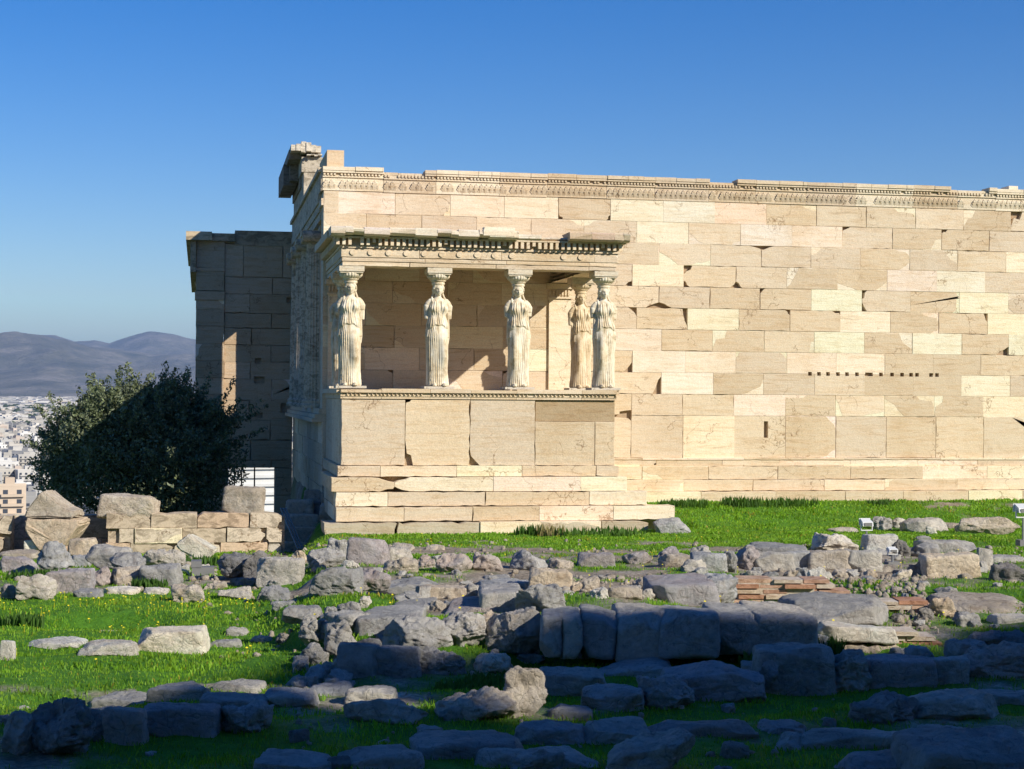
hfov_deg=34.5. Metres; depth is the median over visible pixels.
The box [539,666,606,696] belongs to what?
stone slab
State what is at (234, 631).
stone slab
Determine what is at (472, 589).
boulder
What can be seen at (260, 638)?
boulder
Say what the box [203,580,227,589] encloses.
boulder
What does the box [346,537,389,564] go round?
stone block
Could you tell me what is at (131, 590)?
stone slab
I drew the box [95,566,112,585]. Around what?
boulder
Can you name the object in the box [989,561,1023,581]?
boulder
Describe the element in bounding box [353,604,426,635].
stone block
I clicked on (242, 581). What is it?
boulder
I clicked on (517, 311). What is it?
caryatid statue
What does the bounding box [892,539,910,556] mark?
boulder
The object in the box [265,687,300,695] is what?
stone slab
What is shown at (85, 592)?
stone slab
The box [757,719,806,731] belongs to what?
stone slab
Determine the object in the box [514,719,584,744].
stone slab
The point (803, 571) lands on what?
boulder
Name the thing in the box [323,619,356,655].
boulder
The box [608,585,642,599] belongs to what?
stone slab
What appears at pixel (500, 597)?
stone block
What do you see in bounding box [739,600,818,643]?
stone block
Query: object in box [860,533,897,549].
stone block
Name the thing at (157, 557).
boulder
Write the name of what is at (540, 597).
boulder
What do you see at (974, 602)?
stone slab
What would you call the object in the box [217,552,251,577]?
boulder
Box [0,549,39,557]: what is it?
stone slab
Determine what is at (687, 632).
stone block
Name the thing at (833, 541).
boulder
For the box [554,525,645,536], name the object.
weed clump
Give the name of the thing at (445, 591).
stone block
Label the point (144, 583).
weed clump
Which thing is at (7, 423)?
city
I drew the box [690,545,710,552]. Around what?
boulder
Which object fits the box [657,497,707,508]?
weed clump
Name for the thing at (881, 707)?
boulder
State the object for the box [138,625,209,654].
stone block
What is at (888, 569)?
boulder
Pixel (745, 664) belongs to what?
stone slab
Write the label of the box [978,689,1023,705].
stone slab
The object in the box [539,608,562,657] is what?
stone block
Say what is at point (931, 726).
stone slab
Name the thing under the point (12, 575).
weed clump
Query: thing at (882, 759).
stone slab
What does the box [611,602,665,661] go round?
stone block
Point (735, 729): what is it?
stone slab
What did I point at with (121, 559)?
boulder
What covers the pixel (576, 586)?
boulder
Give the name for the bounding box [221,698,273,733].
boulder
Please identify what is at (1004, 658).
boulder
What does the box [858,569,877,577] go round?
boulder
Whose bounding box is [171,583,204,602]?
boulder
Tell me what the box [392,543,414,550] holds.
stone slab
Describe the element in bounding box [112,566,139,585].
boulder
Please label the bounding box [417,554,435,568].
boulder
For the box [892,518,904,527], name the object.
boulder
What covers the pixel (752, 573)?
boulder
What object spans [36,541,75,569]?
boulder
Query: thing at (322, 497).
stone block
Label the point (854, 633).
stone slab
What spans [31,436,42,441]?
apartment building
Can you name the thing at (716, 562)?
stone block
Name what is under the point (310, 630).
boulder
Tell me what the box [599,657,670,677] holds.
stone slab
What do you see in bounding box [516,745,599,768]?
stone slab
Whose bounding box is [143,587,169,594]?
stone slab
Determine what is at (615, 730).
stone slab
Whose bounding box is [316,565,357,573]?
weed clump
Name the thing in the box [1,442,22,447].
apartment building
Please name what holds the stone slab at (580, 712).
on the ground at (32, 759)
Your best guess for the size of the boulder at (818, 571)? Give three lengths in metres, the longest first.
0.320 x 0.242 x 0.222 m
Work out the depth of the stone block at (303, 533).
34.79 m
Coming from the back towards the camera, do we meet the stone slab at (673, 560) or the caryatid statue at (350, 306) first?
the caryatid statue at (350, 306)
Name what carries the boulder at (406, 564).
on the ground at (32, 759)
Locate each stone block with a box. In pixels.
[0,640,15,660]
[24,540,37,549]
[25,490,83,517]
[25,517,89,549]
[46,568,95,593]
[68,537,97,554]
[97,493,160,521]
[102,706,148,745]
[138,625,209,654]
[139,563,183,586]
[144,702,222,737]
[177,534,217,557]
[222,485,265,515]
[256,556,304,587]
[280,513,318,526]
[284,541,306,550]
[285,499,313,513]
[285,527,315,541]
[303,489,320,501]
[313,501,320,513]
[319,503,332,521]
[321,491,323,503]
[336,642,379,678]
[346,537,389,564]
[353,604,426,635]
[375,645,422,677]
[424,584,466,598]
[479,583,520,612]
[528,567,572,586]
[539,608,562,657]
[556,606,582,658]
[577,552,615,567]
[579,604,618,659]
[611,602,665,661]
[642,572,719,605]
[658,605,720,659]
[690,551,727,572]
[702,602,759,654]
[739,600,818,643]
[752,642,836,695]
[755,551,795,570]
[787,550,809,567]
[807,549,851,568]
[848,549,882,571]
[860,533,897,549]
[864,653,937,688]
[918,551,981,578]
[930,655,969,684]
[976,547,992,569]
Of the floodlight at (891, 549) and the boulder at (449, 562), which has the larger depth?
the floodlight at (891, 549)
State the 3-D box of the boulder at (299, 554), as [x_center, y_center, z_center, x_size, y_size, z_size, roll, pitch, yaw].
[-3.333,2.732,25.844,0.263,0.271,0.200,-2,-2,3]
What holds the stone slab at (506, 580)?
on the ground at (32, 759)
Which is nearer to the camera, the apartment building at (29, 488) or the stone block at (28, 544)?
the stone block at (28, 544)
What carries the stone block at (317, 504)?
on the stone block at (304, 520)
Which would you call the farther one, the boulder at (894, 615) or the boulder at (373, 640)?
the boulder at (894, 615)
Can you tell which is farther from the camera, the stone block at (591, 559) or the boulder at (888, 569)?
the stone block at (591, 559)
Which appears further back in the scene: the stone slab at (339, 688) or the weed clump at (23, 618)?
the weed clump at (23, 618)
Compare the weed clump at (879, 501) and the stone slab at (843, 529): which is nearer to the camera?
the stone slab at (843, 529)
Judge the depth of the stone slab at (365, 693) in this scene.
12.05 m
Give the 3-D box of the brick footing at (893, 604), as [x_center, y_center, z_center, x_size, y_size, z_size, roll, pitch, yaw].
[4.122,2.427,17.375,0.766,0.337,0.407,0,0,0]
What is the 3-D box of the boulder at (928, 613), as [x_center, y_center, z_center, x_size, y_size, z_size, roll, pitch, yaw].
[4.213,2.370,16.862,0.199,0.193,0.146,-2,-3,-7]
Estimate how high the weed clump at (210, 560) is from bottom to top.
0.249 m
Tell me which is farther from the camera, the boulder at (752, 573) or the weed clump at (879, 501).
the weed clump at (879, 501)
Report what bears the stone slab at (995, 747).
on the ground at (32, 759)
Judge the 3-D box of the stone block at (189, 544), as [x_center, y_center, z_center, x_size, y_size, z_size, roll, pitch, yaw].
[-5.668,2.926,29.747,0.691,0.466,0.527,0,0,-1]
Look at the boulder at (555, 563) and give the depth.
21.28 m
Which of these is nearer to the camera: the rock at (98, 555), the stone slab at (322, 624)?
the stone slab at (322, 624)
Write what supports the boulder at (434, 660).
on the ground at (32, 759)
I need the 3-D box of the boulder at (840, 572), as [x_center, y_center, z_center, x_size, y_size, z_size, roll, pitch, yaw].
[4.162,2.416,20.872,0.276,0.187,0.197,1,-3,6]
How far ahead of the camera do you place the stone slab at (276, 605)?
17.42 m
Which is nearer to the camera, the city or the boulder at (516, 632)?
the boulder at (516, 632)
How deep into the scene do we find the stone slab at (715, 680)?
12.18 m
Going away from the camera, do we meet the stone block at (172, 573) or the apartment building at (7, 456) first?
the stone block at (172, 573)
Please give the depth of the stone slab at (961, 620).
16.50 m
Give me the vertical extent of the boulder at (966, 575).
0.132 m
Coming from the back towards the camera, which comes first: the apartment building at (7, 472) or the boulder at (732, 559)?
the apartment building at (7, 472)
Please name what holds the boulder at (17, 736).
on the ground at (32, 759)
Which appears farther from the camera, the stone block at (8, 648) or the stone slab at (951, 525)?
the stone slab at (951, 525)
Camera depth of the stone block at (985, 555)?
22.50 m
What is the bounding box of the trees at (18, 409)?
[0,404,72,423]
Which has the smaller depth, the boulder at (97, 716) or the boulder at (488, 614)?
the boulder at (97, 716)
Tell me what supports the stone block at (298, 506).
on the stone block at (304, 520)
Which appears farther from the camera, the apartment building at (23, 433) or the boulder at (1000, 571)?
the apartment building at (23, 433)
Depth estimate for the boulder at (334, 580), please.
17.31 m
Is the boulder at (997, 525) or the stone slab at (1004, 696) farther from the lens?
the boulder at (997, 525)
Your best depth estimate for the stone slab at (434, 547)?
25.28 m
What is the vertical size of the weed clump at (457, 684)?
0.150 m
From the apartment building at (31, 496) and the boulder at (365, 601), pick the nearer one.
the boulder at (365, 601)
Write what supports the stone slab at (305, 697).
on the ground at (32, 759)
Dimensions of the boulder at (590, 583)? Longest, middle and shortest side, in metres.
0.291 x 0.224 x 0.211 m
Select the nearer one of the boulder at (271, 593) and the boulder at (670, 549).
the boulder at (271, 593)
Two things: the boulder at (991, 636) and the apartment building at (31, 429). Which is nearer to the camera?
the boulder at (991, 636)
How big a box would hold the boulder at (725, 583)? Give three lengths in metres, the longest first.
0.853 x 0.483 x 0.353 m
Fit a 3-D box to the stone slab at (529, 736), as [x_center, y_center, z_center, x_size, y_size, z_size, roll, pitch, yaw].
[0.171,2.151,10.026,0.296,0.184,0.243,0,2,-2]
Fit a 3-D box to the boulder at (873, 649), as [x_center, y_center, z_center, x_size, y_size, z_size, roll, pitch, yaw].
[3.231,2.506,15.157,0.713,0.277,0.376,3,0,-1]
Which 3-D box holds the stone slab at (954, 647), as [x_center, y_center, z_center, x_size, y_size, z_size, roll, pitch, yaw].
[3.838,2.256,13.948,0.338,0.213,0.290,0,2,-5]
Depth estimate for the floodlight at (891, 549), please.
22.48 m
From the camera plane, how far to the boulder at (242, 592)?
20.84 m
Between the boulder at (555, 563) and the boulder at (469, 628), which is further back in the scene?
the boulder at (555, 563)
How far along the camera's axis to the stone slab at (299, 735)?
9.85 m
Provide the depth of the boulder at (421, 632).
14.28 m
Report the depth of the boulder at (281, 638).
15.77 m
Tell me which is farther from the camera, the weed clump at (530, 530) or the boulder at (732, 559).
the weed clump at (530, 530)
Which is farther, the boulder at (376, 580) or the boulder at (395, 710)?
the boulder at (376, 580)
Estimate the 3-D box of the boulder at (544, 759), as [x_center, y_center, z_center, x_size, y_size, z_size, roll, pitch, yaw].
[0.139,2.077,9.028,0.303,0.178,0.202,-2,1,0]
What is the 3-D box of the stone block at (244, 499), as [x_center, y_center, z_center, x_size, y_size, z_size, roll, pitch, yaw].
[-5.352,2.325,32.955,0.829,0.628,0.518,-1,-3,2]
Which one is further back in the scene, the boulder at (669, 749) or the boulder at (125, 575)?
the boulder at (125, 575)
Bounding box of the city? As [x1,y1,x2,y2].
[0,396,292,513]
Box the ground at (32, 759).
[0,477,1023,768]
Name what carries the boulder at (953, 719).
on the ground at (32, 759)
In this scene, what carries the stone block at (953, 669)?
on the ground at (32, 759)
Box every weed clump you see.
[0,611,44,627]
[5,568,62,579]
[131,576,167,588]
[186,553,220,565]
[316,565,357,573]
[431,677,504,691]
[462,670,505,683]
[514,523,544,535]
[537,523,564,536]
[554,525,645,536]
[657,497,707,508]
[720,495,763,507]
[738,648,752,667]
[759,496,818,507]
[818,635,846,654]
[866,498,891,505]
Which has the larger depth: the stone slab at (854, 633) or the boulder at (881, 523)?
the boulder at (881, 523)
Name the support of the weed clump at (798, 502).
on the ground at (32, 759)
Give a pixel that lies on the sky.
(128, 128)
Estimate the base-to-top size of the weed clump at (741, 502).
0.290 m
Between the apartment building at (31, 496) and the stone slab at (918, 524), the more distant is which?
the apartment building at (31, 496)
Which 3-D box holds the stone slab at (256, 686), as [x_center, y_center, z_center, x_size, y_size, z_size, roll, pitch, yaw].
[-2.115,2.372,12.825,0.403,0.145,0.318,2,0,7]
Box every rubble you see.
[1,539,1021,768]
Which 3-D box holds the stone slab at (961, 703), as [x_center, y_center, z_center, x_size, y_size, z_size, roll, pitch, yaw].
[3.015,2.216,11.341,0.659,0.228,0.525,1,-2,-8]
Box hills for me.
[0,331,195,396]
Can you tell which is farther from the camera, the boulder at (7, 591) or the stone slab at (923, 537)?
the stone slab at (923, 537)
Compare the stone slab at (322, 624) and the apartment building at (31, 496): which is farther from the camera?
the apartment building at (31, 496)
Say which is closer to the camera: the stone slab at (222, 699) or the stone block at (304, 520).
the stone slab at (222, 699)
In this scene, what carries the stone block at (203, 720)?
on the ground at (32, 759)
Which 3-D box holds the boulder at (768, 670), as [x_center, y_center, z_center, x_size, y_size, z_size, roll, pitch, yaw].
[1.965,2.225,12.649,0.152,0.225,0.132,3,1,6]
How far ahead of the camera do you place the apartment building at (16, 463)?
1346.11 m
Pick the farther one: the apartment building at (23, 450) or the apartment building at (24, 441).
the apartment building at (24, 441)
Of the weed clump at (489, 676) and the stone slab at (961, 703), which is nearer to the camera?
the stone slab at (961, 703)
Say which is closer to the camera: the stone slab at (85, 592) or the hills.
the stone slab at (85, 592)
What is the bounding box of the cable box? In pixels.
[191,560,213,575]
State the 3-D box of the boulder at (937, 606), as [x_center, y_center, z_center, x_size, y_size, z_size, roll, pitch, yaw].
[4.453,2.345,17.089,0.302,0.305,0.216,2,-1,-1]
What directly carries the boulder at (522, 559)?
on the ground at (32, 759)
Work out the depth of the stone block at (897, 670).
12.98 m
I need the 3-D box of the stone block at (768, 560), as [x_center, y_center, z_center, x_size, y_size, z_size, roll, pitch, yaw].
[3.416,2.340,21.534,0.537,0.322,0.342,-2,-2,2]
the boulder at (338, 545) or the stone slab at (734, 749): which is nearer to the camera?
the stone slab at (734, 749)
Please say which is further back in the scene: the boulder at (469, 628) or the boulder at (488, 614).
the boulder at (488, 614)
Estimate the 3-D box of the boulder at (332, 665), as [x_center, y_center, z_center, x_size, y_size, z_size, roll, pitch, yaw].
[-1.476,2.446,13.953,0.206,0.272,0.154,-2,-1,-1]
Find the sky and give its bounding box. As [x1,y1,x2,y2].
[0,0,1023,342]
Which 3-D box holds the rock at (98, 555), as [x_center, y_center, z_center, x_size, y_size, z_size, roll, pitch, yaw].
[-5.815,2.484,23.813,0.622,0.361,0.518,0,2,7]
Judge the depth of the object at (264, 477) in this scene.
614.34 m
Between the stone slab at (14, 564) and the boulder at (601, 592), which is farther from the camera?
the stone slab at (14, 564)
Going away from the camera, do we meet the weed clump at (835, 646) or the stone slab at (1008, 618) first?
the weed clump at (835, 646)
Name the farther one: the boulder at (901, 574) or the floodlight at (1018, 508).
the floodlight at (1018, 508)
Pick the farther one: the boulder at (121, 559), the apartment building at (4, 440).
the apartment building at (4, 440)
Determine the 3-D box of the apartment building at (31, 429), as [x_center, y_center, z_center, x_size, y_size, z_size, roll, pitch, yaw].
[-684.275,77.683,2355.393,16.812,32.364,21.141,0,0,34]
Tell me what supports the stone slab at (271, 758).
on the ground at (32, 759)
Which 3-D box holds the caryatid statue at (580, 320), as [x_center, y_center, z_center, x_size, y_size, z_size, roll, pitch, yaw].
[1.476,-1.073,35.360,0.600,2.391,0.592,0,0,-11]
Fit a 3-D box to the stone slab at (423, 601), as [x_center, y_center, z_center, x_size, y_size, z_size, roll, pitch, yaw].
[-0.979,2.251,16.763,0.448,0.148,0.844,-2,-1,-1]
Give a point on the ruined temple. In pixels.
(816, 341)
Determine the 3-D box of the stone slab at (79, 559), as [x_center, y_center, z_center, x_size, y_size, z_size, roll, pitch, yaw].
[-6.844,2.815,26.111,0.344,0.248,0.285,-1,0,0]
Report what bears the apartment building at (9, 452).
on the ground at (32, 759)
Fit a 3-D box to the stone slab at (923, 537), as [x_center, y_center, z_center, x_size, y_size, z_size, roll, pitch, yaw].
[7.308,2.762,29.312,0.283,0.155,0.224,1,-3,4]
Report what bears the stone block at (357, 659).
on the ground at (32, 759)
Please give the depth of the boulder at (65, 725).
9.34 m
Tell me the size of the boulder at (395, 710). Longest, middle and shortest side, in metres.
0.586 x 0.224 x 0.209 m
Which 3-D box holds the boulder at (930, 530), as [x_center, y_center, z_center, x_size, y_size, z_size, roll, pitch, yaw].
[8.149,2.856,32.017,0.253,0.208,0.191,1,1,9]
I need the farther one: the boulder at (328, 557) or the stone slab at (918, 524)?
the stone slab at (918, 524)
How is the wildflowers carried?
on the ground at (32, 759)
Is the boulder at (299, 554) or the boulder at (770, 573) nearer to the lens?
the boulder at (770, 573)
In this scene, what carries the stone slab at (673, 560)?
on the ground at (32, 759)
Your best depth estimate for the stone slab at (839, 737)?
9.90 m
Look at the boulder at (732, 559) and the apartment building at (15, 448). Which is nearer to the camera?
the boulder at (732, 559)
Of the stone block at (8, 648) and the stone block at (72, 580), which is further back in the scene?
the stone block at (72, 580)
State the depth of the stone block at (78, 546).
29.98 m
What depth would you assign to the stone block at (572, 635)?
14.06 m
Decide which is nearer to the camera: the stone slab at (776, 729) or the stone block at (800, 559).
the stone slab at (776, 729)
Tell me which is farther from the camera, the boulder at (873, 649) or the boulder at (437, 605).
the boulder at (437, 605)
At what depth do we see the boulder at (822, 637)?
14.61 m
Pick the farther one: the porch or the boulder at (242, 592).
the porch
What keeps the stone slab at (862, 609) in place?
on the ground at (32, 759)
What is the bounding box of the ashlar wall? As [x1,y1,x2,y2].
[0,511,284,554]
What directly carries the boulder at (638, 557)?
on the ground at (32, 759)
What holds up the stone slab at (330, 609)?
on the ground at (32, 759)
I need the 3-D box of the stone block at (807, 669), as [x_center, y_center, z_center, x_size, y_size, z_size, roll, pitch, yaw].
[2.217,2.272,12.958,0.634,0.468,0.396,-1,0,-1]
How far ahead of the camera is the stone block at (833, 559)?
21.38 m
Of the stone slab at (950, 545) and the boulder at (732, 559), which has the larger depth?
the stone slab at (950, 545)
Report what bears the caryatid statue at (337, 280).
on the ruined temple
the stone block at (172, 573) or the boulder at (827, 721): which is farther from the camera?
the stone block at (172, 573)
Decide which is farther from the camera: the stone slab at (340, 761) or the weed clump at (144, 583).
the weed clump at (144, 583)
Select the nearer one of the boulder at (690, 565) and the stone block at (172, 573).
the boulder at (690, 565)
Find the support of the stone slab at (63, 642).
on the ground at (32, 759)
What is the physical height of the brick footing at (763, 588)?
0.471 m
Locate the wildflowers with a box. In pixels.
[0,533,966,659]
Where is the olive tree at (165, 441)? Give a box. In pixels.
[20,361,270,514]
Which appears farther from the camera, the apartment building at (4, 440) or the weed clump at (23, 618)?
the apartment building at (4, 440)
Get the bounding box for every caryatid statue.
[327,273,345,387]
[334,266,366,387]
[421,268,453,388]
[500,269,534,389]
[564,278,593,389]
[586,271,620,389]
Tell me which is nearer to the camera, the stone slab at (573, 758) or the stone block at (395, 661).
the stone slab at (573, 758)
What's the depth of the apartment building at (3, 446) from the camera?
1707.60 m
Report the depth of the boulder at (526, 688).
11.15 m
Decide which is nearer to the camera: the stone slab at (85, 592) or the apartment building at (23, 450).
the stone slab at (85, 592)
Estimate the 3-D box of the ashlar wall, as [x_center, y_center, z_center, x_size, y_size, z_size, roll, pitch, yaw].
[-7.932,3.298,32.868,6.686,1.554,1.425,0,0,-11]
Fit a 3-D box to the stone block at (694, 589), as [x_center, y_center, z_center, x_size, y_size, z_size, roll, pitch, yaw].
[1.739,2.140,17.006,0.724,0.301,0.962,-2,1,-1]
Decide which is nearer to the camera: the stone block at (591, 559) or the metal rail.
the stone block at (591, 559)
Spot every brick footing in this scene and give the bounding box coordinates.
[734,575,849,602]
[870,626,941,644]
[880,597,929,612]
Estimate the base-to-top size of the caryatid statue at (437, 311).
2.391 m
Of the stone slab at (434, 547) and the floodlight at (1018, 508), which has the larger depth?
the floodlight at (1018, 508)
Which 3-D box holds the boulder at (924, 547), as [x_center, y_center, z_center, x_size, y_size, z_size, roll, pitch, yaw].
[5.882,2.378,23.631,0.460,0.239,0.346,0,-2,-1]
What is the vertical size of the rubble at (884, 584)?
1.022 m
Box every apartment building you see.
[0,438,12,443]
[0,442,8,451]
[0,457,11,467]
[0,466,15,483]
[0,477,25,514]
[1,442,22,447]
[1,446,21,452]
[2,450,14,457]
[2,455,16,460]
[4,458,18,465]
[8,435,24,439]
[11,438,19,443]
[12,448,39,457]
[15,465,44,481]
[15,479,30,483]
[17,431,33,435]
[17,452,36,465]
[20,437,33,447]
[24,428,40,432]
[26,482,38,490]
[26,491,36,509]
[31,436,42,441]
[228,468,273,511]
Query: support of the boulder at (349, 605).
on the ground at (32, 759)
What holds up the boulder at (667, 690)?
on the ground at (32, 759)
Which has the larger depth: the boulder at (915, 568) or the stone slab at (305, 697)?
the boulder at (915, 568)
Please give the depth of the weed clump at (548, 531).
31.21 m
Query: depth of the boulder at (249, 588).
20.95 m
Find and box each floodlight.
[859,518,872,533]
[884,547,900,564]
[1013,504,1023,545]
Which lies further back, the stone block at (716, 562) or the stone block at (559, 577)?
the stone block at (716, 562)
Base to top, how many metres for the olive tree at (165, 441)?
6.020 m
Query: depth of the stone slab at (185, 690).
12.27 m
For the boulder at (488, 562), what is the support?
on the ground at (32, 759)
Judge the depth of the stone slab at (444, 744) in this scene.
9.35 m
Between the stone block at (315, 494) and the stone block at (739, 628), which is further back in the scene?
the stone block at (315, 494)
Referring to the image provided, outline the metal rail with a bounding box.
[280,507,302,549]
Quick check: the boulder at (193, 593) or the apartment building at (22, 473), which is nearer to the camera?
the boulder at (193, 593)
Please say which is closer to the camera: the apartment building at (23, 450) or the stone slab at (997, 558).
the stone slab at (997, 558)
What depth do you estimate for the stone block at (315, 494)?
35.58 m
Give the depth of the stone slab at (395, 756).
8.95 m
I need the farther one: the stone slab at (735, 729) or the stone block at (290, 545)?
the stone block at (290, 545)
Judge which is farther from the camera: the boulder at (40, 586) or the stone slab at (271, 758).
the boulder at (40, 586)
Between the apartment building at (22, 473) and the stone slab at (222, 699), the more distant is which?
the apartment building at (22, 473)
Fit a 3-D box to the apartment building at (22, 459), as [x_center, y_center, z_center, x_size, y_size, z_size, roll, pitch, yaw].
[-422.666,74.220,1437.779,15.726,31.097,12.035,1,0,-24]
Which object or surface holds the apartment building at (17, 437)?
on the ground at (32, 759)
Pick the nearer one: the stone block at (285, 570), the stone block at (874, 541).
the stone block at (285, 570)
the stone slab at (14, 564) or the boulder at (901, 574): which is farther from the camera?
the stone slab at (14, 564)
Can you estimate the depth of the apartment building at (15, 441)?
1955.55 m
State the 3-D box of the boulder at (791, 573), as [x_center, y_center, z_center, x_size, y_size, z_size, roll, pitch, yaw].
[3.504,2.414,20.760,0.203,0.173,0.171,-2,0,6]
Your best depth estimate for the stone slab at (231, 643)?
15.81 m
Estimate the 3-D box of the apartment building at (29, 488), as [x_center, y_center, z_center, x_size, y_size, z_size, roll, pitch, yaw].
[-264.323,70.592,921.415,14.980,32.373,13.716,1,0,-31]
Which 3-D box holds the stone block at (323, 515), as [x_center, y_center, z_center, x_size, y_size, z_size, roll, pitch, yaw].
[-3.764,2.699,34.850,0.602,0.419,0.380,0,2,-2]
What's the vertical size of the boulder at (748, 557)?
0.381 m
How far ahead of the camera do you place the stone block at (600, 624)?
14.15 m
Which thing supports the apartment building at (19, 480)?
on the ground at (32, 759)
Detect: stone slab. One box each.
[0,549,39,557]
[0,556,38,573]
[28,636,87,648]
[71,554,91,566]
[73,588,103,597]
[77,639,138,655]
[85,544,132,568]
[89,690,146,707]
[103,586,140,594]
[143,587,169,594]
[146,681,209,702]
[199,692,268,706]
[210,638,242,647]
[212,678,266,693]
[226,626,248,635]
[253,748,331,768]
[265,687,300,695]
[266,687,319,706]
[272,599,296,611]
[281,605,322,623]
[288,728,309,742]
[310,680,351,695]
[319,614,328,633]
[323,606,336,618]
[327,755,351,768]
[337,744,424,768]
[344,685,397,703]
[380,576,439,596]
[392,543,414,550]
[394,597,436,610]
[409,729,522,759]
[425,544,444,549]
[445,596,498,614]
[474,747,526,767]
[477,578,528,585]
[483,574,509,579]
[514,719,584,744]
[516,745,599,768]
[519,721,560,744]
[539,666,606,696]
[547,703,592,720]
[581,683,644,711]
[584,716,650,744]
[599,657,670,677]
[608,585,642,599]
[648,719,758,739]
[658,553,689,566]
[660,660,766,702]
[720,740,749,759]
[741,660,751,670]
[750,542,807,551]
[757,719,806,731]
[760,718,804,734]
[777,591,888,624]
[800,727,895,749]
[818,621,898,644]
[827,527,857,531]
[834,749,896,768]
[890,725,1023,768]
[899,517,948,531]
[908,688,998,719]
[913,539,976,552]
[915,536,930,539]
[917,724,962,727]
[927,591,1023,613]
[943,638,986,656]
[945,522,958,528]
[954,613,980,626]
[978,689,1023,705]
[986,613,1023,623]
[993,554,1023,562]
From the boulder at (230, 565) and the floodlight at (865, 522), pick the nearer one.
the boulder at (230, 565)
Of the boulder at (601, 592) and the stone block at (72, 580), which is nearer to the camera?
the boulder at (601, 592)
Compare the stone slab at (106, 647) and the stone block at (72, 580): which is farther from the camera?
the stone block at (72, 580)
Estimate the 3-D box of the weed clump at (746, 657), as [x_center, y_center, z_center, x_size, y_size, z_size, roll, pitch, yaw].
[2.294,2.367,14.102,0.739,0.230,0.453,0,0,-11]
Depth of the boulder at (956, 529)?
32.30 m
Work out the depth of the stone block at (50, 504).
31.51 m
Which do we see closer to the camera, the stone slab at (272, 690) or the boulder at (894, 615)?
the stone slab at (272, 690)
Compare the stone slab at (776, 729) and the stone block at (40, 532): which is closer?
the stone slab at (776, 729)
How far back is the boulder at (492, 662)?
14.00 m
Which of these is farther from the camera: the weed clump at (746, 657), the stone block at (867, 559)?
the stone block at (867, 559)
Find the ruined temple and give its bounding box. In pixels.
[278,141,1023,534]
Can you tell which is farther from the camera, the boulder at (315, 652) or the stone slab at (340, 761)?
the boulder at (315, 652)
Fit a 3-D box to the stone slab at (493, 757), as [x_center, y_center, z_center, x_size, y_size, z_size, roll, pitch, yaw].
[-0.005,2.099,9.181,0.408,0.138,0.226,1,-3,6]
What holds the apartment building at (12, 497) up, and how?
on the ground at (32, 759)
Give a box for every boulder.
[0,583,15,598]
[0,710,33,755]
[15,574,57,600]
[31,697,95,753]
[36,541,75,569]
[88,707,103,741]
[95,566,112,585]
[109,552,145,567]
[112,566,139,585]
[143,548,173,564]
[169,549,185,565]
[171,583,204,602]
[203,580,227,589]
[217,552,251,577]
[217,586,251,599]
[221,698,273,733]
[230,577,255,586]
[242,550,266,577]
[246,586,252,595]
[249,635,272,641]
[256,585,290,601]
[275,633,289,643]
[291,550,306,561]
[297,616,324,645]
[299,642,329,664]
[306,548,345,567]
[309,566,363,595]
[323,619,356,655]
[326,537,346,554]
[329,658,336,671]
[337,601,360,610]
[341,560,359,567]
[343,698,428,724]
[358,596,371,607]
[358,638,381,645]
[363,568,391,591]
[381,614,453,649]
[383,556,418,572]
[388,547,412,559]
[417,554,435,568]
[420,646,466,674]
[429,600,446,610]
[434,686,519,720]
[435,553,472,571]
[442,610,486,646]
[465,583,479,596]
[471,552,502,570]
[473,651,512,672]
[483,610,494,637]
[485,608,540,655]
[499,665,547,717]
[509,549,547,570]
[510,749,564,768]
[514,583,565,611]
[548,557,573,568]
[570,581,582,591]
[582,576,599,590]
[590,586,608,598]
[605,728,695,768]
[622,551,651,563]
[632,578,642,588]
[636,673,694,709]
[642,588,655,598]
[653,517,690,533]
[657,546,678,557]
[681,559,706,572]
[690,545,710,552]
[703,572,737,602]
[724,550,737,572]
[736,546,759,569]
[744,570,760,575]
[759,660,777,688]
[762,571,778,576]
[783,570,797,576]
[796,567,808,576]
[807,567,832,578]
[811,532,858,549]
[818,634,828,644]
[822,717,836,726]
[832,568,847,577]
[834,648,872,691]
[843,643,898,653]
[848,690,917,723]
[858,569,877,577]
[872,516,892,529]
[882,566,893,571]
[890,612,902,619]
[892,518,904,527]
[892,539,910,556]
[892,569,911,578]
[904,645,933,657]
[907,561,921,575]
[909,542,939,556]
[917,607,934,619]
[925,526,936,533]
[928,597,955,617]
[942,717,956,720]
[954,524,963,531]
[957,573,972,578]
[958,516,1020,534]
[961,640,1023,678]
[967,629,1023,644]
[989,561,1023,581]
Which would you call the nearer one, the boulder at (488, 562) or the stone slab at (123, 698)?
the stone slab at (123, 698)
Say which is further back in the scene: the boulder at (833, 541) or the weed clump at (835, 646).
the boulder at (833, 541)
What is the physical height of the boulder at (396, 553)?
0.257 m

